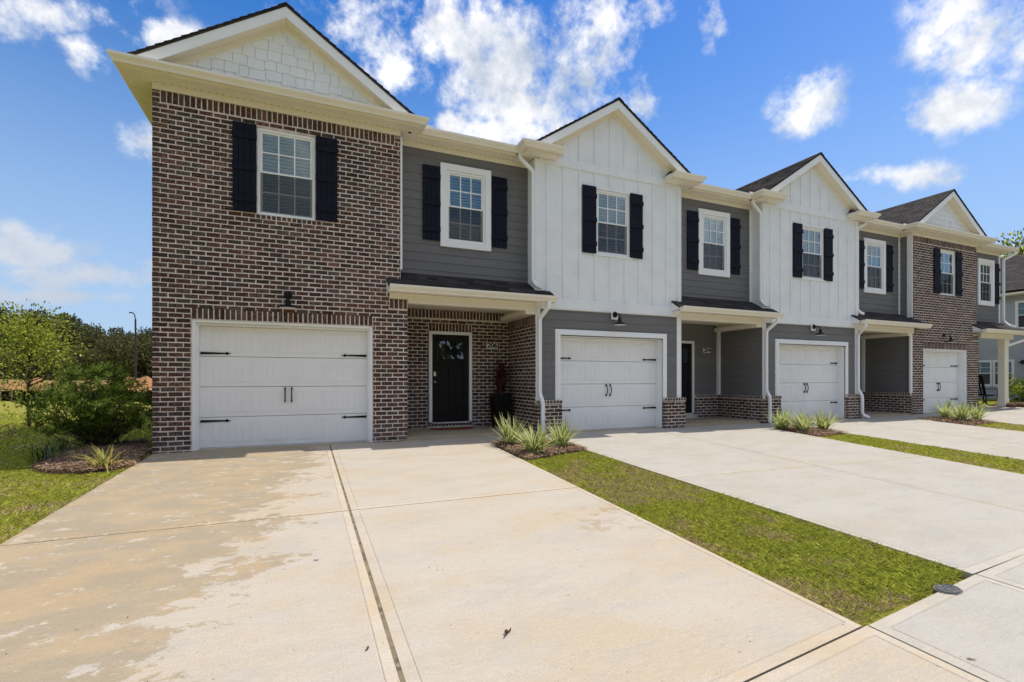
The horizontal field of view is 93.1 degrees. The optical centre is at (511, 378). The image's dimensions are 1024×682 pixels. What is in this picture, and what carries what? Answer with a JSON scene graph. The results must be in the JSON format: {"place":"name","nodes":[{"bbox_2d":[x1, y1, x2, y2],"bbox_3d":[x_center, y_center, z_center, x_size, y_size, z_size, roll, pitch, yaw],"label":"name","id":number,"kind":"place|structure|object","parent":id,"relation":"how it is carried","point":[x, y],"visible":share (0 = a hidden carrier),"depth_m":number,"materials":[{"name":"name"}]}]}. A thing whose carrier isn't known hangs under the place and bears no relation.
{"place":"outdoors","nodes":[
{"label":"outdoors","id":0,"kind":"place"},
{"bbox_2d":[0,444,151,542],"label":"grass","id":1,"kind":"structure","parent":0,"point":[14,469],"depth_m":5.68,"materials":[{"name":"green plant"}]},
{"bbox_2d":[0,376,151,391],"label":"dirt bank","id":2,"kind":"structure","parent":0,"point":[147,378],"depth_m":34.23,"materials":[{"name":"brown soil"}]},
{"bbox_2d":[0,437,861,681],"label":"driveway","id":3,"kind":"structure","parent":0,"point":[446,560],"depth_m":3.33,"materials":[{"name":"concrete"}]},
{"bbox_2d":[0,379,1023,627],"bbox_3d":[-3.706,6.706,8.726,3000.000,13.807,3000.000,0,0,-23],"label":"ground","id":4,"kind":"structure","parent":0,"point":[904,603],"depth_m":4.41,"materials":[{"name":"green plant"}]},
{"bbox_2d":[0,303,7,320],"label":"pine tree","id":5,"kind":"object","parent":4,"relation":"on","point":[3,313],"visible":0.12,"depth_m":93.50,"materials":[{"name":"green plant"}]},
{"bbox_2d":[0,355,10,378],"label":"young tree","id":6,"kind":"object","parent":4,"relation":"on","point":[4,369],"visible":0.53,"depth_m":67.61,"materials":[{"name":"green plant"}]},
{"bbox_2d":[0,316,16,346],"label":"broadleaf tree","id":7,"kind":"object","parent":4,"relation":"on","point":[4,334],"visible":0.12,"depth_m":84.26,"materials":[{"name":"green plant"}]},
{"bbox_2d":[0,345,20,378],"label":"young tree","id":8,"kind":"object","parent":4,"relation":"on","point":[1,358],"visible":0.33,"depth_m":68.18,"materials":[{"name":"green plant"}]},
{"bbox_2d":[0,307,24,323],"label":"pine tree","id":9,"kind":"object","parent":4,"relation":"on","point":[10,313],"visible":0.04,"depth_m":95.76,"materials":[{"name":"green plant"}]},
{"bbox_2d":[0,347,31,378],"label":"young tree","id":10,"kind":"object","parent":4,"relation":"on","point":[13,365],"visible":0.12,"depth_m":73.00,"materials":[{"name":"green plant"}]},
{"bbox_2d":[0,320,33,368],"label":"broadleaf tree","id":11,"kind":"object","parent":4,"relation":"on","point":[13,336],"visible":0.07,"depth_m":83.95,"materials":[{"name":"green plant"}]},
{"bbox_2d":[4,351,46,378],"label":"young tree","id":12,"kind":"object","parent":4,"relation":"on","point":[22,376],"visible":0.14,"depth_m":67.95,"materials":[{"name":"green plant"}]},
{"bbox_2d":[1,307,60,378],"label":"broadleaf tree","id":13,"kind":"object","parent":4,"relation":"on","point":[43,312],"visible":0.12,"depth_m":85.29,"materials":[{"name":"green plant"}]},
{"bbox_2d":[14,353,55,379],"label":"young tree","id":14,"kind":"object","parent":4,"relation":"on","point":[34,367],"visible":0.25,"depth_m":67.61,"materials":[{"name":"green plant"}]},
{"bbox_2d":[9,438,77,463],"bbox_3d":[-6.811,1.051,7.106,0.792,0.462,0.812,0,0,-9],"label":"liriope","id":15,"kind":"object","parent":4,"relation":"on","point":[45,455],"visible":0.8,"depth_m":7.06,"materials":[{"name":"green plant"}]},
{"bbox_2d":[19,320,69,378],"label":"broadleaf tree","id":16,"kind":"object","parent":4,"relation":"on","point":[40,322],"visible":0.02,"depth_m":84.96,"materials":[{"name":"green plant"}]},
{"bbox_2d":[30,351,64,379],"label":"young tree","id":17,"kind":"object","parent":4,"relation":"on","point":[45,360],"visible":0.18,"depth_m":68.67,"materials":[{"name":"green plant"}]},
{"bbox_2d":[39,350,80,379],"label":"young tree","id":18,"kind":"object","parent":4,"relation":"on","point":[55,368],"visible":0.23,"depth_m":67.91,"materials":[{"name":"green plant"}]},
{"bbox_2d":[41,434,87,452],"bbox_3d":[-7.287,1.067,7.910,0.772,0.414,0.713,0,0,-23],"label":"liriope","id":19,"kind":"object","parent":4,"relation":"on","point":[62,447],"visible":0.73,"depth_m":7.89,"materials":[{"name":"green plant"}]},
{"bbox_2d":[0,298,128,426],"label":"sapling","id":20,"kind":"object","parent":4,"relation":"on","point":[29,340],"visible":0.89,"depth_m":11.44,"materials":[{"name":"green plant"}]},
{"bbox_2d":[34,316,97,375],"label":"broadleaf tree","id":21,"kind":"object","parent":4,"relation":"on","point":[77,327],"visible":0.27,"depth_m":82.01,"materials":[{"name":"green plant"}]},
{"bbox_2d":[54,314,77,331],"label":"pine tree","id":22,"kind":"object","parent":4,"relation":"on","point":[66,318],"visible":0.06,"depth_m":94.10,"materials":[{"name":"green plant"}]},
{"bbox_2d":[49,318,87,377],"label":"broadleaf tree","id":23,"kind":"object","parent":4,"relation":"on","point":[79,320],"visible":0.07,"depth_m":89.58,"materials":[{"name":"green plant"}]},
{"bbox_2d":[57,342,88,379],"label":"young tree","id":24,"kind":"object","parent":4,"relation":"on","point":[72,350],"visible":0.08,"depth_m":73.69,"materials":[{"name":"green plant"}]},
{"bbox_2d":[0,386,151,401],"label":"silt fence","id":25,"kind":"object","parent":4,"relation":"on","point":[2,393],"visible":0.16,"depth_m":23.32,"materials":[{"name":"fabric"}]},
{"bbox_2d":[0,412,151,450],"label":"grass","id":26,"kind":"structure","parent":4,"relation":"on","point":[10,422],"depth_m":10.12,"materials":[{"name":"green plant"}]},
{"bbox_2d":[57,311,95,329],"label":"pine tree","id":27,"kind":"object","parent":4,"relation":"on","point":[68,316],"visible":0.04,"depth_m":101.52,"materials":[{"name":"green plant"}]},
{"bbox_2d":[71,326,95,350],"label":"broadleaf tree","id":28,"kind":"object","parent":4,"relation":"on","point":[83,329],"visible":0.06,"depth_m":87.90,"materials":[{"name":"green plant"}]},
{"bbox_2d":[80,324,92,378],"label":"pine tree","id":29,"kind":"object","parent":4,"relation":"on","point":[86,330],"visible":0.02,"depth_m":93.64,"materials":[{"name":"green plant"}]},
{"bbox_2d":[59,344,116,379],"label":"young tree","id":30,"kind":"object","parent":4,"relation":"on","point":[78,355],"visible":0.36,"depth_m":65.60,"materials":[{"name":"green plant"}]},
{"bbox_2d":[27,437,151,474],"bbox_3d":[-6.465,1.179,7.816,1.374,0.196,3.366,0,0,-23],"label":"pine straw","id":31,"kind":"object","parent":4,"relation":"on","point":[133,454],"visible":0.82,"depth_m":7.06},
{"bbox_2d":[11,360,151,446],"bbox_3d":[-7.050,0.427,8.255,2.176,1.570,1.906,0,0,-23],"label":"shrub","id":32,"kind":"object","parent":31,"relation":"on","point":[89,414],"visible":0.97,"depth_m":8.05,"materials":[{"name":"green plant"}]},
{"bbox_2d":[114,429,139,444],"bbox_3d":[-6.817,1.045,8.591,0.713,0.341,0.536,0,0,4],"label":"liriope","id":33,"kind":"object","parent":31,"relation":"on","point":[124,440],"visible":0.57,"depth_m":8.54,"materials":[{"name":"green plant"}]},
{"bbox_2d":[76,351,112,380],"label":"young tree","id":34,"kind":"object","parent":4,"relation":"on","point":[94,361],"visible":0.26,"depth_m":65.70,"materials":[{"name":"green plant"}]},
{"bbox_2d":[85,321,107,334],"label":"pine tree","id":35,"kind":"object","parent":4,"relation":"on","point":[95,327],"visible":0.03,"depth_m":101.83,"materials":[{"name":"green plant"}]},
{"bbox_2d":[75,325,121,378],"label":"broadleaf tree","id":36,"kind":"object","parent":4,"relation":"on","point":[89,340],"visible":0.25,"depth_m":83.20,"materials":[{"name":"green plant"}]},
{"bbox_2d":[71,444,130,472],"bbox_3d":[-5.655,1.130,6.652,0.932,0.508,0.835,0,0,22],"label":"daylily","id":37,"kind":"object","parent":4,"relation":"on","point":[108,460],"visible":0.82,"depth_m":6.66,"materials":[{"name":"green plant"}]},
{"bbox_2d":[85,337,118,374],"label":"broadleaf tree","id":38,"kind":"object","parent":4,"relation":"on","point":[98,347],"visible":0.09,"depth_m":82.07,"materials":[{"name":"green plant"}]},
{"bbox_2d":[79,334,138,379],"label":"young tree","id":39,"kind":"object","parent":4,"relation":"on","point":[108,347],"visible":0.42,"depth_m":68.77,"materials":[{"name":"green plant"}]},
{"bbox_2d":[100,327,124,376],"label":"pine tree","id":40,"kind":"object","parent":4,"relation":"on","point":[115,332],"visible":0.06,"depth_m":104.32,"materials":[{"name":"green plant"}]},
{"bbox_2d":[105,327,123,342],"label":"pine tree","id":41,"kind":"object","parent":4,"relation":"on","point":[113,330],"visible":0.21,"depth_m":97.57,"materials":[{"name":"green plant"}]},
{"bbox_2d":[103,343,144,378],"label":"young tree","id":42,"kind":"object","parent":4,"relation":"on","point":[123,358],"visible":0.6,"depth_m":68.54,"materials":[{"name":"green plant"}]},
{"bbox_2d":[116,334,133,343],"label":"broadleaf tree","id":43,"kind":"object","parent":4,"relation":"on","point":[128,338],"visible":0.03,"depth_m":89.14,"materials":[{"name":"green plant"}]},
{"bbox_2d":[120,330,138,343],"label":"pine tree","id":44,"kind":"object","parent":4,"relation":"on","point":[130,335],"visible":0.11,"depth_m":91.48,"materials":[{"name":"green plant"}]},
{"bbox_2d":[110,339,151,378],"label":"young tree","id":45,"kind":"object","parent":4,"relation":"on","point":[137,361],"visible":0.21,"depth_m":70.94,"materials":[{"name":"green plant"}]},
{"bbox_2d":[114,337,151,377],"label":"young tree","id":46,"kind":"object","parent":4,"relation":"on","point":[147,353],"visible":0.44,"depth_m":70.99,"materials":[{"name":"green plant"}]},
{"bbox_2d":[129,312,136,377],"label":"street lamp","id":47,"kind":"object","parent":4,"relation":"on","point":[135,354],"visible":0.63,"depth_m":43.94,"materials":[{"name":"black metal"}]},
{"bbox_2d":[132,330,151,370],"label":"broadleaf tree","id":48,"kind":"object","parent":4,"relation":"on","point":[145,336],"visible":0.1,"depth_m":84.20,"materials":[{"name":"green plant"}]},
{"bbox_2d":[136,326,151,340],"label":"pine tree","id":49,"kind":"object","parent":4,"relation":"on","point":[142,331],"visible":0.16,"depth_m":97.88,"materials":[{"name":"green plant"}]},
{"bbox_2d":[106,2,557,453],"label":"townhouse","id":50,"kind":"structure","parent":4,"relation":"on","point":[361,215],"depth_m":8.83,"materials":[{"name":"brown brick"}]},
{"bbox_2d":[200,326,366,448],"bbox_3d":[-4.068,0.155,8.826,2.793,2.115,0.123,0,0,-23],"label":"garage door","id":51,"kind":"structure","parent":50,"relation":"in","point":[259,386],"depth_m":8.78,"materials":[{"name":"white metal"}]},
{"bbox_2d":[257,127,314,219],"bbox_3d":[-4.044,-3.612,8.715,0.956,1.534,0.212,0,0,-23],"label":"window","id":52,"kind":"structure","parent":50,"relation":"in","point":[285,161],"depth_m":8.71,"materials":[{"name":"clear glass"}]},
{"bbox_2d":[278,291,296,308],"bbox_3d":[-3.907,-1.381,8.457,0.300,0.323,0.345,0,0,-23],"label":"wall lamp","id":53,"kind":"object","parent":50,"relation":"attached to","point":[288,296],"visible":1,"depth_m":8.41,"materials":[{"name":"black metal"}]},
{"bbox_2d":[432,334,468,421],"bbox_3d":[-1.438,0.003,11.342,0.881,2.023,0.187,0,0,-23],"label":"front door","id":54,"kind":"structure","parent":50,"relation":"in","point":[450,353],"depth_m":11.34,"materials":[{"name":"black wood"}]},
{"bbox_2d":[429,426,473,429],"bbox_3d":[-1.310,1.143,11.014,1.040,0.018,0.440,0,0,-23],"label":"doormat","id":55,"kind":"object","parent":50,"relation":"on","point":[455,428],"visible":1,"depth_m":10.95,"materials":[{"name":"brown fabric"}]},
{"bbox_2d":[440,162,490,251],"bbox_3d":[-1.006,-3.599,10.337,1.117,1.735,0.234,0,0,-23],"label":"window","id":56,"kind":"structure","parent":50,"relation":"in","point":[465,192],"depth_m":10.33,"materials":[{"name":"clear glass"}]},
{"bbox_2d":[487,342,497,348],"bbox_3d":[-0.479,-0.794,11.727,0.277,0.144,0.022,0,0,-23],"label":"house number","id":57,"kind":"object","parent":50,"relation":"attached to","point":[492,345],"visible":1,"depth_m":11.72,"materials":[{"name":"metal"}]},
{"bbox_2d":[486,358,513,427],"bbox_3d":[-0.273,0.321,11.451,0.592,1.664,0.678,0,0,20],"label":"planter","id":58,"kind":"object","parent":50,"relation":"on","point":[500,403],"visible":1,"depth_m":11.33,"materials":[{"name":"plastic"}]},
{"bbox_2d":[491,438,587,459],"bbox_3d":[0.512,1.249,8.829,1.550,0.195,1.949,0,0,-23],"label":"pine straw","id":59,"kind":"object","parent":4,"relation":"on","point":[517,450],"visible":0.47,"depth_m":8.45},
{"bbox_2d":[489,413,530,443],"bbox_3d":[0.055,0.931,9.104,1.136,0.620,1.075,0,0,-23],"label":"flax lily","id":60,"kind":"object","parent":59,"relation":"on","point":[508,437],"visible":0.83,"depth_m":8.97,"materials":[{"name":"green plant"}]},
{"bbox_2d":[511,419,562,453],"bbox_3d":[0.448,0.967,8.229,1.028,0.609,0.919,0,0,-10],"label":"flax lily","id":61,"kind":"object","parent":59,"relation":"on","point":[536,442],"visible":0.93,"depth_m":8.17,"materials":[{"name":"green plant"}]},
{"bbox_2d":[542,414,587,445],"bbox_3d":[0.872,0.946,8.842,0.935,0.626,0.932,0,0,28],"label":"flax lily","id":62,"kind":"object","parent":59,"relation":"on","point":[563,435],"visible":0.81,"depth_m":8.78,"materials":[{"name":"green plant"}]},
{"bbox_2d":[434,97,784,434],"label":"townhouse","id":63,"kind":"structure","parent":4,"relation":"on","point":[643,230],"depth_m":11.62,"materials":[{"name":"white wood"}]},
{"bbox_2d":[561,337,655,430],"bbox_3d":[2.276,0.139,11.531,2.889,2.148,0.123,0,0,-23],"label":"garage door","id":64,"kind":"structure","parent":63,"relation":"in","point":[606,383],"depth_m":11.53,"materials":[{"name":"white metal"}]},
{"bbox_2d":[593,185,632,259],"bbox_3d":[2.312,-3.605,11.377,1.080,1.591,0.240,0,0,-23],"label":"window","id":65,"kind":"structure","parent":63,"relation":"in","point":[612,207],"depth_m":11.40,"materials":[{"name":"clear glass"}]},
{"bbox_2d":[611,310,626,325],"bbox_3d":[2.450,-1.399,11.114,0.300,0.357,0.376,0,0,-23],"label":"wall lamp","id":66,"kind":"object","parent":63,"relation":"attached to","point":[614,314],"visible":1,"depth_m":11.23,"materials":[{"name":"black metal"}]},
{"bbox_2d":[680,343,691,412],"bbox_3d":[4.836,0.003,13.993,0.881,2.023,0.073,0,0,-23],"label":"front door","id":67,"kind":"structure","parent":63,"relation":"in","point":[686,349],"depth_m":14.10,"materials":[{"name":"black wood"}]},
{"bbox_2d":[703,348,710,352],"bbox_3d":[5.786,-0.830,14.388,0.280,0.147,0.022,0,0,-23],"label":"house number","id":68,"kind":"object","parent":63,"relation":"attached to","point":[706,350],"visible":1,"depth_m":14.38,"materials":[{"name":"metal"}]},
{"bbox_2d":[698,208,729,277],"bbox_3d":[5.389,-3.599,12.983,1.104,1.735,0.104,0,0,-23],"label":"window","id":69,"kind":"structure","parent":63,"relation":"in","point":[713,226],"depth_m":13.00,"materials":[{"name":"white glass"}]},
{"bbox_2d":[591,152,932,422],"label":"townhouse","id":70,"kind":"structure","parent":4,"relation":"on","point":[830,255],"depth_m":14.32,"materials":[{"name":"white wood"}]},
{"bbox_2d":[779,346,836,419],"bbox_3d":[8.582,0.139,14.209,2.889,2.148,0.123,0,0,-23],"label":"garage door","id":71,"kind":"structure","parent":70,"relation":"in","point":[807,375],"depth_m":14.26,"materials":[{"name":"white metal"}]},
{"bbox_2d":[799,223,825,281],"bbox_3d":[8.648,-3.604,13.998,1.080,1.591,0.110,0,0,-23],"label":"window","id":72,"kind":"structure","parent":70,"relation":"in","point":[812,237],"depth_m":14.04,"materials":[{"name":"white glass"}]},
{"bbox_2d":[811,323,826,335],"bbox_3d":[8.727,-1.399,13.780,0.300,0.357,0.376,0,0,-23],"label":"wall lamp","id":73,"kind":"object","parent":70,"relation":"attached to","point":[813,327],"visible":1,"depth_m":13.84,"materials":[{"name":"black metal"}]},
{"bbox_2d":[863,238,885,294],"bbox_3d":[11.673,-3.599,15.652,1.104,1.735,0.104,0,0,-23],"label":"window","id":74,"kind":"structure","parent":70,"relation":"in","point":[875,250],"depth_m":15.68,"materials":[{"name":"white glass"}]},
{"bbox_2d":[778,425,849,436],"bbox_3d":[7.242,1.247,11.808,1.334,0.177,1.444,0,0,-23],"label":"pine straw","id":75,"kind":"object","parent":4,"relation":"on","point":[817,432],"visible":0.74,"depth_m":11.51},
{"bbox_2d":[765,407,799,428],"bbox_3d":[6.735,0.953,12.059,1.012,0.598,1.008,0,0,-39],"label":"flax lily","id":76,"kind":"object","parent":75,"relation":"on","point":[780,421],"visible":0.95,"depth_m":12.01,"materials":[{"name":"green plant"}]},
{"bbox_2d":[783,409,817,430],"bbox_3d":[6.993,0.975,11.781,0.983,0.597,1.059,0,0,-45],"label":"flax lily","id":77,"kind":"object","parent":75,"relation":"on","point":[803,425],"visible":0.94,"depth_m":11.68,"materials":[{"name":"green plant"}]},
{"bbox_2d":[802,406,844,428],"bbox_3d":[7.779,0.983,11.973,1.020,0.578,0.989,0,0,-5],"label":"flax lily","id":78,"kind":"object","parent":75,"relation":"on","point":[820,422],"visible":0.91,"depth_m":11.97,"materials":[{"name":"green plant"}]},
{"bbox_2d":[686,189,1023,414],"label":"townhouse","id":79,"kind":"structure","parent":4,"relation":"on","point":[951,251],"depth_m":16.82,"materials":[{"name":"brown brick"}]},
{"bbox_2d":[923,352,957,412],"bbox_3d":[14.763,0.155,16.824,2.490,2.115,0.123,0,0,-23],"label":"garage door","id":80,"kind":"structure","parent":79,"relation":"in","point":[939,369],"depth_m":16.85,"materials":[{"name":"white metal"}]},
{"bbox_2d":[941,250,953,295],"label":"window","id":81,"kind":"structure","parent":79,"relation":"in","point":[947,258],"depth_m":16.76,"materials":[{"name":"clear glass"}]},
{"bbox_2d":[943,333,956,341],"bbox_3d":[14.814,-1.381,16.409,0.300,0.323,0.345,0,0,-23],"label":"wall lamp","id":82,"kind":"object","parent":79,"relation":"attached to","point":[950,338],"visible":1,"depth_m":16.37,"materials":[{"name":"black metal"}]},
{"bbox_2d":[977,258,994,305],"bbox_3d":[17.805,-3.599,18.257,1.120,1.735,0.104,0,0,-23],"label":"window","id":83,"kind":"structure","parent":79,"relation":"in","point":[986,268],"depth_m":18.28,"materials":[{"name":"white glass"}]},
{"bbox_2d":[978,375,997,405],"bbox_3d":[18.225,0.475,18.723,0.800,1.164,0.640,0,0,-5],"label":"rocking chair","id":84,"kind":"object","parent":79,"relation":"on","point":[983,388],"visible":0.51,"depth_m":18.50,"materials":[{"name":"black wood"}]},
{"bbox_2d":[821,433,1023,473],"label":"grass","id":85,"kind":"structure","parent":4,"relation":"on","point":[999,463],"depth_m":9.23,"materials":[{"name":"green plant"}]},
{"bbox_2d":[920,416,997,425],"bbox_3d":[13.264,1.244,14.433,1.646,0.183,1.519,0,0,-23],"label":"pine straw","id":86,"kind":"object","parent":4,"relation":"on","point":[971,422],"visible":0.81,"depth_m":14.16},
{"bbox_2d":[929,399,958,417],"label":"flax lily","id":87,"kind":"object","parent":86,"relation":"on","point":[943,413],"visible":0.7,"depth_m":14.85,"materials":[{"name":"green plant"}]},
{"bbox_2d":[946,399,980,419],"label":"flax lily","id":88,"kind":"object","parent":86,"relation":"on","point":[962,412],"visible":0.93,"depth_m":14.26,"materials":[{"name":"green plant"}]},
{"bbox_2d":[967,399,994,418],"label":"flax lily","id":89,"kind":"object","parent":86,"relation":"on","point":[978,413],"visible":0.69,"depth_m":14.61,"materials":[{"name":"green plant"}]},
{"bbox_2d":[976,422,1023,431],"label":"grass","id":90,"kind":"structure","parent":4,"relation":"on","point":[998,425],"depth_m":13.39,"materials":[{"name":"green plant"}]},
{"bbox_2d":[978,254,1023,399],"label":"neighbour house","id":91,"kind":"structure","parent":4,"relation":"on","point":[1014,315],"depth_m":23.90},
{"bbox_2d":[978,360,991,386],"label":"window","id":92,"kind":"structure","parent":91,"relation":"in","point":[985,369],"depth_m":24.36,"materials":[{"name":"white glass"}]},
{"bbox_2d":[992,359,1014,386],"bbox_3d":[24.072,-0.247,23.740,0.145,1.320,0.820,0,0,-23],"label":"window","id":93,"kind":"structure","parent":91,"relation":"in","point":[1011,362],"depth_m":24.00,"materials":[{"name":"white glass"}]},
{"bbox_2d":[1015,300,1023,328],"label":"window","id":94,"kind":"structure","parent":91,"relation":"in","point":[1019,305],"depth_m":23.23,"materials":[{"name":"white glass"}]},
{"bbox_2d":[996,228,1023,257],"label":"oak tree","id":95,"kind":"object","parent":4,"relation":"on","point":[1020,250],"visible":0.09,"depth_m":61.66,"materials":[{"name":"green plant"}]},
{"bbox_2d":[1009,372,1023,401],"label":"round shrub","id":96,"kind":"object","parent":4,"relation":"on","point":[1017,388],"visible":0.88,"depth_m":21.29,"materials":[{"name":"green plant"}]},
{"bbox_2d":[1014,402,1023,406],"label":"edging stone","id":97,"kind":"object","parent":4,"relation":"on","point":[1018,404],"visible":0.63,"depth_m":18.26,"materials":[{"name":"stone"}]},
{"bbox_2d":[0,0,1023,376],"label":"sky","id":98,"kind":"structure","parent":0,"point":[906,100],"materials":[{"name":"blue"}]},
{"bbox_2d":[478,414,951,446],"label":"walkway","id":99,"kind":"structure","parent":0,"point":[494,439],"depth_m":12.70,"materials":[{"name":"grey concrete"}]},
{"bbox_2d":[540,424,1023,578],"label":"driveway","id":100,"kind":"structure","parent":0,"point":[968,519],"depth_m":6.57,"materials":[{"name":"grey concrete"}]},
{"bbox_2d":[749,555,1023,681],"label":"sidewalk","id":101,"kind":"structure","parent":0,"point":[938,637],"depth_m":2.69,"materials":[{"name":"concrete"}]},
{"bbox_2d":[933,584,962,594],"bbox_3d":[3.022,1.486,3.362,0.203,0.070,0.148,0,0,-23],"label":"utility cover","id":102,"kind":"object","parent":101,"relation":"on","point":[948,589],"visible":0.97,"depth_m":3.34,"materials":[{"name":"metal"}]},
{"bbox_2d":[789,416,1023,460],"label":"driveway","id":103,"kind":"structure","parent":0,"point":[992,441],"depth_m":11.72,"materials":[{"name":"grey concrete"}]},
{"bbox_2d":[923,407,1023,424],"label":"driveway","id":104,"kind":"structure","parent":0,"point":[1010,415],"depth_m":15.66,"materials":[{"name":"grey concrete"}]},
{"bbox_2d":[1006,403,1016,407],"bbox_3d":[18.590,1.024,18.141,0.400,0.210,0.400,0,0,-23],"label":"edging stone","id":105,"kind":"object","parent":104,"relation":"on","point":[1012,405],"visible":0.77,"depth_m":18.00,"materials":[{"name":"stone"}]},
{"bbox_2d":[978,398,1020,404],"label":"grass","id":106,"kind":"structure","parent":0,"point":[995,402],"depth_m":21.55,"materials":[{"name":"green plant"}]}
]}

